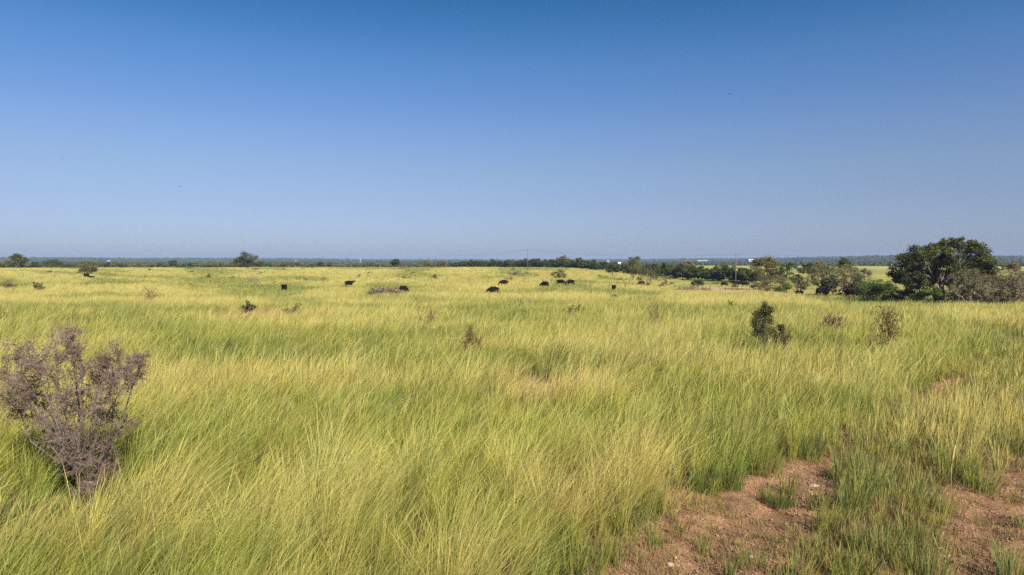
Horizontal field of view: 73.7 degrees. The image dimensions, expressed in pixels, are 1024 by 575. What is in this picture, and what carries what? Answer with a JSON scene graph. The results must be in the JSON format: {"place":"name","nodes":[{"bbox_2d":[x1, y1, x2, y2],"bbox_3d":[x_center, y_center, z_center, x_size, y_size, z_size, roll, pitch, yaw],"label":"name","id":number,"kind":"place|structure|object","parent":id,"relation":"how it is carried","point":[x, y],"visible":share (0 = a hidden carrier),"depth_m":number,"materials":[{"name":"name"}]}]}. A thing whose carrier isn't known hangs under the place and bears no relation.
{"place":"outdoors","nodes":[
{"label":"outdoors","id":0,"kind":"place"},
{"bbox_2d":[0,258,1023,574],"bbox_3d":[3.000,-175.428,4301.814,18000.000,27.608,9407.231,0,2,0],"label":"ground","id":1,"kind":"structure","parent":0,"point":[694,532],"depth_m":8.69,"materials":[{"name":"brown soil"}]},
{"bbox_2d":[0,281,17,287],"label":"dry shrub","id":2,"kind":"object","parent":1,"relation":"on","point":[7,284],"visible":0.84,"depth_m":132.05,"materials":[{"name":"brown plant"}]},
{"bbox_2d":[3,253,29,267],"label":"oak tree","id":3,"kind":"object","parent":1,"relation":"on","point":[20,263],"visible":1,"depth_m":369.20,"materials":[{"name":"green plant"}]},
{"bbox_2d":[30,262,38,266],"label":"cedar tree","id":4,"kind":"object","parent":1,"relation":"on","point":[34,264],"visible":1,"depth_m":413.47,"materials":[{"name":"green plant"}]},
{"bbox_2d":[33,282,44,290],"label":"leafy shrub","id":5,"kind":"object","parent":1,"relation":"on","point":[39,287],"visible":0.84,"depth_m":120.95,"materials":[{"name":"green plant"}]},
{"bbox_2d":[40,259,62,267],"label":"oak tree","id":6,"kind":"object","parent":1,"relation":"on","point":[50,263],"visible":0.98,"depth_m":385.09,"materials":[{"name":"green plant"}]},
{"bbox_2d":[48,302,83,321],"bbox_3d":[-25.583,1.546,39.206,1.852,1.657,2.064,-1,2,-24],"label":"dry shrub","id":7,"kind":"object","parent":1,"relation":"on","point":[66,315],"visible":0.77,"depth_m":39.16,"materials":[{"name":"plant"}]},
{"bbox_2d":[0,315,156,505],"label":"dry shrub","id":8,"kind":"object","parent":1,"relation":"on","point":[75,461],"visible":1,"depth_m":8.95,"materials":[{"name":"grey plant"}]},
{"bbox_2d":[76,261,98,273],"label":"mesquite tree","id":9,"kind":"object","parent":1,"relation":"on","point":[86,268],"visible":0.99,"depth_m":204.48,"materials":[{"name":"green plant"}]},
{"bbox_2d":[110,261,119,267],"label":"mesquite tree","id":10,"kind":"object","parent":1,"relation":"on","point":[114,263],"visible":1,"depth_m":410.60,"materials":[{"name":"green plant"}]},
{"bbox_2d":[134,286,160,300],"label":"dry shrub","id":11,"kind":"object","parent":1,"relation":"on","point":[148,296],"visible":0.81,"depth_m":73.56,"materials":[{"name":"plant"}]},
{"bbox_2d":[147,262,156,266],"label":"mesquite tree","id":12,"kind":"object","parent":1,"relation":"on","point":[150,264],"visible":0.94,"depth_m":424.52,"materials":[{"name":"green plant"}]},
{"bbox_2d":[168,260,177,267],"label":"oak tree","id":13,"kind":"object","parent":1,"relation":"on","point":[172,262],"visible":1,"depth_m":410.87,"materials":[{"name":"green plant"}]},
{"bbox_2d":[232,252,258,266],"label":"oak tree","id":14,"kind":"object","parent":1,"relation":"on","point":[242,261],"visible":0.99,"depth_m":398.00,"materials":[{"name":"green plant"}]},
{"bbox_2d":[241,299,256,311],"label":"leafy shrub","id":15,"kind":"object","parent":1,"relation":"on","point":[246,307],"visible":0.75,"depth_m":48.98,"materials":[{"name":"green plant"}]},
{"bbox_2d":[254,260,264,266],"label":"oak tree","id":16,"kind":"object","parent":1,"relation":"on","point":[260,263],"visible":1,"depth_m":399.84,"materials":[{"name":"green plant"}]},
{"bbox_2d":[281,284,286,291],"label":"cow","id":17,"kind":"object","parent":1,"relation":"on","point":[283,286],"visible":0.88,"depth_m":119.60},
{"bbox_2d":[282,303,301,313],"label":"leafy shrub","id":18,"kind":"object","parent":1,"relation":"on","point":[295,307],"visible":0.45,"depth_m":47.64,"materials":[{"name":"green plant"}]},
{"bbox_2d":[7,273,609,286],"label":"wire fence","id":19,"kind":"object","parent":1,"relation":"on","point":[302,277],"visible":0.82,"depth_m":186.89,"materials":[{"name":"metal"}]},
{"bbox_2d":[344,280,355,286],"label":"cow","id":20,"kind":"object","parent":1,"relation":"on","point":[348,283],"visible":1,"depth_m":141.78},
{"bbox_2d":[365,283,404,295],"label":"brush pile","id":21,"kind":"object","parent":1,"relation":"on","point":[375,290],"visible":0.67,"depth_m":105.61,"materials":[{"name":"brown wood"}]},
{"bbox_2d":[389,259,401,266],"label":"cedar tree","id":22,"kind":"object","parent":1,"relation":"on","point":[395,262],"visible":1,"depth_m":403.56,"materials":[{"name":"green plant"}]},
{"bbox_2d":[399,286,408,291],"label":"cow","id":23,"kind":"object","parent":1,"relation":"on","point":[404,288],"visible":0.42,"depth_m":113.82},
{"bbox_2d":[423,260,431,266],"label":"mesquite tree","id":24,"kind":"object","parent":1,"relation":"on","point":[426,263],"visible":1,"depth_m":410.44,"materials":[{"name":"green plant"}]},
{"bbox_2d":[411,297,445,329],"bbox_3d":[-4.238,1.416,34.548,1.732,2.010,1.899,-1,3,-29],"label":"dry shrub","id":25,"kind":"object","parent":1,"relation":"on","point":[430,313],"visible":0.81,"depth_m":34.82,"materials":[{"name":"plant"}]},
{"bbox_2d":[437,260,445,266],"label":"mesquite tree","id":26,"kind":"object","parent":1,"relation":"on","point":[442,263],"visible":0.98,"depth_m":428.54,"materials":[{"name":"green plant"}]},
{"bbox_2d":[456,322,485,353],"bbox_3d":[-1.392,1.879,23.635,1.077,1.478,0.882,-2,3,-43],"label":"dry shrub","id":27,"kind":"object","parent":1,"relation":"on","point":[471,337],"visible":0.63,"depth_m":23.61,"materials":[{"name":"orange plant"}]},
{"bbox_2d":[486,286,499,291],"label":"cow","id":28,"kind":"object","parent":1,"relation":"on","point":[493,289],"visible":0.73,"depth_m":107.80},
{"bbox_2d":[490,259,497,266],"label":"cedar tree","id":29,"kind":"object","parent":1,"relation":"on","point":[493,264],"visible":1,"depth_m":430.21,"materials":[{"name":"green plant"}]},
{"bbox_2d":[506,259,513,266],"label":"cedar tree","id":30,"kind":"object","parent":1,"relation":"on","point":[509,262],"visible":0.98,"depth_m":423.00,"materials":[{"name":"green plant"}]},
{"bbox_2d":[0,267,1023,574],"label":"grass","id":31,"kind":"structure","parent":1,"relation":"on","point":[316,363],"depth_m":12.06,"materials":[{"name":"green plant"}]},
{"bbox_2d":[0,254,1023,268],"bbox_3d":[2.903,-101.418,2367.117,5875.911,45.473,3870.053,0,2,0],"label":"woodland","id":32,"kind":"object","parent":1,"relation":"on","point":[873,261],"visible":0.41,"depth_m":2089.54,"materials":[{"name":"green plant"}]},
{"bbox_2d":[505,271,525,274],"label":"brush pile","id":33,"kind":"object","parent":1,"relation":"on","point":[516,273],"visible":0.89,"depth_m":224.82,"materials":[{"name":"grey wood"}]},
{"bbox_2d":[535,258,541,266],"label":"cedar tree","id":34,"kind":"object","parent":1,"relation":"on","point":[538,260],"visible":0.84,"depth_m":407.63,"materials":[{"name":"green plant"}]},
{"bbox_2d":[539,281,548,287],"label":"cow","id":35,"kind":"object","parent":1,"relation":"on","point":[544,283],"visible":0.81,"depth_m":137.84},
{"bbox_2d":[550,269,565,278],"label":"mesquite tree","id":36,"kind":"object","parent":1,"relation":"on","point":[557,273],"visible":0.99,"depth_m":189.87,"materials":[{"name":"green plant"}]},
{"bbox_2d":[555,259,563,267],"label":"cedar tree","id":37,"kind":"object","parent":1,"relation":"on","point":[559,263],"visible":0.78,"depth_m":390.95,"materials":[{"name":"green plant"}]},
{"bbox_2d":[556,255,571,267],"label":"mesquite tree","id":38,"kind":"object","parent":1,"relation":"on","point":[563,257],"visible":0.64,"depth_m":393.32,"materials":[{"name":"grey plant"}]},
{"bbox_2d":[565,260,573,267],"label":"cedar tree","id":39,"kind":"object","parent":1,"relation":"on","point":[569,263],"visible":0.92,"depth_m":379.89,"materials":[{"name":"green plant"}]},
{"bbox_2d":[567,304,583,315],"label":"leafy shrub","id":40,"kind":"object","parent":1,"relation":"on","point":[576,309],"visible":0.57,"depth_m":48.05,"materials":[{"name":"green plant"}]},
{"bbox_2d":[575,257,584,268],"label":"cedar tree","id":41,"kind":"object","parent":1,"relation":"on","point":[577,261],"visible":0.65,"depth_m":371.29,"materials":[{"name":"green plant"}]},
{"bbox_2d":[590,259,597,269],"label":"cedar tree","id":42,"kind":"object","parent":1,"relation":"on","point":[593,262],"visible":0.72,"depth_m":351.31,"materials":[{"name":"green plant"}]},
{"bbox_2d":[599,261,608,269],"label":"cedar tree","id":43,"kind":"object","parent":1,"relation":"on","point":[602,265],"visible":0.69,"depth_m":336.04,"materials":[{"name":"green plant"}]},
{"bbox_2d":[605,263,620,276],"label":"oak tree","id":44,"kind":"object","parent":1,"relation":"on","point":[610,268],"visible":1,"depth_m":234.18,"materials":[{"name":"green plant"}]},
{"bbox_2d":[619,263,625,272],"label":"cedar tree","id":45,"kind":"object","parent":1,"relation":"on","point":[621,268],"visible":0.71,"depth_m":314.19,"materials":[{"name":"green plant"}]},
{"bbox_2d":[627,256,642,278],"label":"mesquite tree","id":46,"kind":"object","parent":1,"relation":"on","point":[636,264],"visible":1,"depth_m":214.27,"materials":[{"name":"green plant"}]},
{"bbox_2d":[636,266,659,285],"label":"mesquite tree","id":47,"kind":"object","parent":1,"relation":"on","point":[650,273],"visible":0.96,"depth_m":164.83,"materials":[{"name":"green plant"}]},
{"bbox_2d":[646,264,657,275],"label":"cedar tree","id":48,"kind":"object","parent":1,"relation":"on","point":[651,268],"visible":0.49,"depth_m":287.21,"materials":[{"name":"green plant"}]},
{"bbox_2d":[644,293,664,323],"bbox_3d":[6.978,1.335,33.490,1.218,2.161,1.501,0,2,0],"label":"dry shrub","id":49,"kind":"object","parent":1,"relation":"on","point":[648,311],"visible":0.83,"depth_m":33.54,"materials":[{"name":"plant"}]},
{"bbox_2d":[654,266,661,276],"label":"cedar tree","id":50,"kind":"object","parent":1,"relation":"on","point":[656,268],"visible":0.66,"depth_m":280.49,"materials":[{"name":"green plant"}]},
{"bbox_2d":[653,274,673,286],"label":"mesquite tree","id":51,"kind":"object","parent":1,"relation":"on","point":[664,280],"visible":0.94,"depth_m":163.26,"materials":[{"name":"green plant"}]},
{"bbox_2d":[660,263,668,275],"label":"cedar tree","id":52,"kind":"object","parent":1,"relation":"on","point":[664,267],"visible":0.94,"depth_m":273.42,"materials":[{"name":"green plant"}]},
{"bbox_2d":[666,265,673,277],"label":"cedar tree","id":53,"kind":"object","parent":1,"relation":"on","point":[668,270],"visible":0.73,"depth_m":272.72,"materials":[{"name":"green plant"}]},
{"bbox_2d":[671,267,680,277],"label":"cedar tree","id":54,"kind":"object","parent":1,"relation":"on","point":[674,269],"visible":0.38,"depth_m":266.21,"materials":[{"name":"green plant"}]},
{"bbox_2d":[675,267,682,278],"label":"cedar tree","id":55,"kind":"object","parent":1,"relation":"on","point":[677,272],"visible":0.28,"depth_m":262.32,"materials":[{"name":"green plant"}]},
{"bbox_2d":[679,267,691,279],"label":"cedar tree","id":56,"kind":"object","parent":1,"relation":"on","point":[683,272],"visible":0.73,"depth_m":256.47,"materials":[{"name":"green plant"}]},
{"bbox_2d":[663,285,710,290],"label":"dry shrub","id":57,"kind":"object","parent":1,"relation":"on","point":[698,288],"visible":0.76,"depth_m":139.50,"materials":[{"name":"brown plant"}]},
{"bbox_2d":[679,259,694,279],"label":"mesquite tree","id":58,"kind":"object","parent":1,"relation":"on","point":[682,264],"visible":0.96,"depth_m":261.20,"materials":[{"name":"green plant"}]},
{"bbox_2d":[688,266,701,279],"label":"cedar tree","id":59,"kind":"object","parent":1,"relation":"on","point":[693,273],"visible":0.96,"depth_m":250.00,"materials":[{"name":"green plant"}]},
{"bbox_2d":[690,278,704,285],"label":"cedar bush","id":60,"kind":"object","parent":1,"relation":"on","point":[698,282],"visible":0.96,"depth_m":184.89,"materials":[{"name":"green plant"}]},
{"bbox_2d":[698,271,712,279],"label":"cedar tree","id":61,"kind":"object","parent":1,"relation":"on","point":[706,274],"visible":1,"depth_m":242.69,"materials":[{"name":"green plant"}]},
{"bbox_2d":[708,266,717,280],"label":"cedar tree","id":62,"kind":"object","parent":1,"relation":"on","point":[713,271],"visible":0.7,"depth_m":242.52,"materials":[{"name":"green plant"}]},
{"bbox_2d":[715,268,724,280],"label":"cedar tree","id":63,"kind":"object","parent":1,"relation":"on","point":[719,274],"visible":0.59,"depth_m":238.85,"materials":[{"name":"green plant"}]},
{"bbox_2d":[626,283,819,293],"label":"wire fence","id":64,"kind":"object","parent":1,"relation":"on","point":[730,284],"visible":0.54,"depth_m":135.27,"materials":[{"name":"metal"}]},
{"bbox_2d":[721,265,734,280],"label":"cedar tree","id":65,"kind":"object","parent":1,"relation":"on","point":[726,273],"visible":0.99,"depth_m":233.21,"materials":[{"name":"green plant"}]},
{"bbox_2d":[737,267,746,281],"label":"cedar tree","id":66,"kind":"object","parent":1,"relation":"on","point":[740,271],"visible":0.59,"depth_m":229.42,"materials":[{"name":"green plant"}]},
{"bbox_2d":[742,270,752,282],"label":"cedar tree","id":67,"kind":"object","parent":1,"relation":"on","point":[746,275],"visible":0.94,"depth_m":225.40,"materials":[{"name":"green plant"}]},
{"bbox_2d":[750,271,765,281],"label":"cedar tree","id":68,"kind":"object","parent":1,"relation":"on","point":[753,279],"visible":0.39,"depth_m":223.04,"materials":[{"name":"green plant"}]},
{"bbox_2d":[750,299,779,347],"bbox_3d":[8.751,1.564,23.617,1.149,2.372,1.017,1,2,16],"label":"leafy shrub","id":69,"kind":"object","parent":1,"relation":"on","point":[765,310],"visible":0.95,"depth_m":23.49,"materials":[{"name":"green plant"}]},
{"bbox_2d":[748,255,782,287],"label":"mesquite tree","id":70,"kind":"object","parent":1,"relation":"on","point":[766,262],"visible":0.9,"depth_m":148.46,"materials":[{"name":"green plant"}]},
{"bbox_2d":[748,274,787,291],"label":"mesquite bush","id":71,"kind":"object","parent":1,"relation":"on","point":[756,285],"visible":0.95,"depth_m":138.02,"materials":[{"name":"green plant"}]},
{"bbox_2d":[773,284,791,292],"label":"green bush","id":72,"kind":"object","parent":1,"relation":"on","point":[785,288],"visible":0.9,"depth_m":135.97,"materials":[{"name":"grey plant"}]},
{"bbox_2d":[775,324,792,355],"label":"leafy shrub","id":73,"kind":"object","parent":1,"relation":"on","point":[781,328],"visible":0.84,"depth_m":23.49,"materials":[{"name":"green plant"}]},
{"bbox_2d":[775,262,794,284],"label":"mesquite tree","id":74,"kind":"object","parent":1,"relation":"on","point":[787,268],"visible":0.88,"depth_m":145.24,"materials":[{"name":"green plant"}]},
{"bbox_2d":[788,274,806,289],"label":"grey bush","id":75,"kind":"object","parent":1,"relation":"on","point":[796,278],"visible":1,"depth_m":141.92,"materials":[{"name":"green plant"}]},
{"bbox_2d":[795,280,809,289],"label":"mesquite tree","id":76,"kind":"object","parent":1,"relation":"on","point":[804,285],"visible":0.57,"depth_m":159.18,"materials":[{"name":"green plant"}]},
{"bbox_2d":[797,263,815,282],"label":"tree","id":77,"kind":"object","parent":1,"relation":"on","point":[807,267],"visible":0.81,"depth_m":190.08,"materials":[{"name":"green plant"}]},
{"bbox_2d":[811,260,830,284],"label":"mesquite tree","id":78,"kind":"object","parent":1,"relation":"on","point":[820,262],"visible":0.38,"depth_m":169.76,"materials":[{"name":"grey plant"}]},
{"bbox_2d":[816,287,827,294],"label":"cow","id":79,"kind":"object","parent":1,"relation":"on","point":[821,290],"visible":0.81,"depth_m":120.81},
{"bbox_2d":[804,266,847,294],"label":"mesquite tree","id":80,"kind":"object","parent":1,"relation":"on","point":[829,283],"visible":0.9,"depth_m":121.65,"materials":[{"name":"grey plant"}]},
{"bbox_2d":[808,261,843,287],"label":"mesquite tree","id":81,"kind":"object","parent":1,"relation":"on","point":[821,269],"visible":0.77,"depth_m":123.92,"materials":[{"name":"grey plant"}]},
{"bbox_2d":[815,308,849,331],"bbox_3d":[14.937,1.683,31.879,1.684,1.556,1.382,-1,3,-32],"label":"dry shrub","id":82,"kind":"object","parent":1,"relation":"on","point":[831,320],"visible":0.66,"depth_m":31.61,"materials":[{"name":"brown plant"}]},
{"bbox_2d":[814,267,871,295],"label":"mesquite tree","id":83,"kind":"object","parent":1,"relation":"on","point":[847,287],"visible":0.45,"depth_m":118.51,"materials":[{"name":"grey plant"}]},
{"bbox_2d":[837,257,851,286],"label":"oak tree","id":84,"kind":"object","parent":1,"relation":"on","point":[843,262],"visible":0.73,"depth_m":164.57,"materials":[{"name":"green plant"}]},
{"bbox_2d":[842,289,856,296],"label":"cow","id":85,"kind":"object","parent":1,"relation":"on","point":[847,292],"visible":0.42,"depth_m":116.93},
{"bbox_2d":[835,263,872,295],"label":"mesquite tree","id":86,"kind":"object","parent":1,"relation":"on","point":[863,271],"visible":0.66,"depth_m":119.80,"materials":[{"name":"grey plant"}]},
{"bbox_2d":[848,273,869,295],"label":"mesquite tree","id":87,"kind":"object","parent":1,"relation":"on","point":[854,289],"visible":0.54,"depth_m":115.61,"materials":[{"name":"green plant"}]},
{"bbox_2d":[864,308,880,355],"bbox_3d":[12.572,1.639,23.839,0.572,1.924,0.455,1,2,23],"label":"dry shrub","id":88,"kind":"object","parent":1,"relation":"on","point":[873,335],"visible":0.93,"depth_m":23.82,"materials":[{"name":"plant"}]},
{"bbox_2d":[853,277,903,298],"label":"green bush","id":89,"kind":"object","parent":1,"relation":"on","point":[884,288],"visible":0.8,"depth_m":111.31,"materials":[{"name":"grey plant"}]},
{"bbox_2d":[870,300,905,345],"bbox_3d":[13.668,1.488,24.826,1.184,2.259,1.165,2,3,35],"label":"dry shrub","id":90,"kind":"object","parent":1,"relation":"on","point":[889,329],"visible":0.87,"depth_m":24.75,"materials":[{"name":"brown plant"}]},
{"bbox_2d":[879,288,917,300],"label":"green bush","id":91,"kind":"object","parent":1,"relation":"on","point":[887,297],"visible":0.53,"depth_m":103.82,"materials":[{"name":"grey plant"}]},
{"bbox_2d":[898,279,932,300],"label":"dark bush","id":92,"kind":"object","parent":1,"relation":"on","point":[909,291],"visible":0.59,"depth_m":98.70,"materials":[{"name":"green plant"}]},
{"bbox_2d":[916,285,946,301],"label":"green bush","id":93,"kind":"object","parent":1,"relation":"on","point":[927,293],"visible":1,"depth_m":92.65,"materials":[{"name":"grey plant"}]},
{"bbox_2d":[885,235,1001,302],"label":"oak tree","id":94,"kind":"object","parent":1,"relation":"on","point":[915,273],"visible":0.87,"depth_m":97.03,"materials":[{"name":"green plant"}]},
{"bbox_2d":[951,445,955,490],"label":"foxtail grass","id":95,"kind":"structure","parent":1,"relation":"on","point":[953,452],"depth_m":9.49,"materials":[{"name":"plant"}]},
{"bbox_2d":[942,280,973,302],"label":"mesquite tree","id":96,"kind":"object","parent":1,"relation":"on","point":[955,298],"visible":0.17,"depth_m":95.68,"materials":[{"name":"grey plant"}]},
{"bbox_2d":[942,272,996,303],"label":"mesquite tree","id":97,"kind":"object","parent":1,"relation":"on","point":[962,292],"visible":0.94,"depth_m":89.70,"materials":[{"name":"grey plant"}]},
{"bbox_2d":[947,266,993,301],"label":"mesquite tree","id":98,"kind":"object","parent":1,"relation":"on","point":[965,271],"visible":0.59,"depth_m":91.85,"materials":[{"name":"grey plant"}]},
{"bbox_2d":[969,276,1014,303],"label":"mesquite tree","id":99,"kind":"object","parent":1,"relation":"on","point":[1000,292],"visible":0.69,"depth_m":89.94,"materials":[{"name":"grey plant"}]},
{"bbox_2d":[992,274,1013,288],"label":"mesquite tree","id":100,"kind":"object","parent":1,"relation":"on","point":[1003,286],"visible":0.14,"depth_m":119.00,"materials":[{"name":"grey plant"}]},
{"bbox_2d":[983,274,1023,303],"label":"mesquite tree","id":101,"kind":"object","parent":1,"relation":"on","point":[1016,284],"visible":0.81,"depth_m":89.51,"materials":[{"name":"brown plant"}]},
{"bbox_2d":[991,264,1023,302],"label":"mesquite tree","id":102,"kind":"object","parent":1,"relation":"on","point":[998,277],"visible":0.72,"depth_m":92.95,"materials":[{"name":"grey plant"}]},
{"bbox_2d":[1001,259,1020,273],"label":"mesquite tree","id":103,"kind":"object","parent":1,"relation":"on","point":[1004,266],"visible":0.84,"depth_m":159.16,"materials":[{"name":"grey plant"}]},
{"bbox_2d":[1004,272,1023,286],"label":"mesquite tree","id":104,"kind":"object","parent":1,"relation":"on","point":[1006,277],"visible":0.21,"depth_m":118.45,"materials":[{"name":"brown plant"}]},
{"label":"utility pole","id":105,"kind":"object","parent":1,"relation":"on","visible":0},
{"bbox_2d":[419,250,1023,258],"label":"power line","id":106,"kind":"object","parent":105,"relation":"attached to","point":[776,255],"visible":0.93,"depth_m":167.83,"materials":[{"name":"metal"}]},
{"bbox_2d":[0,0,1023,259],"label":"sky","id":107,"kind":"structure","parent":0,"point":[328,129],"materials":[{"name":"blue"}]},
{"bbox_2d":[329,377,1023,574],"bbox_3d":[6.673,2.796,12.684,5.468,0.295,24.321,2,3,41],"label":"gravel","id":108,"kind":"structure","parent":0,"point":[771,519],"depth_m":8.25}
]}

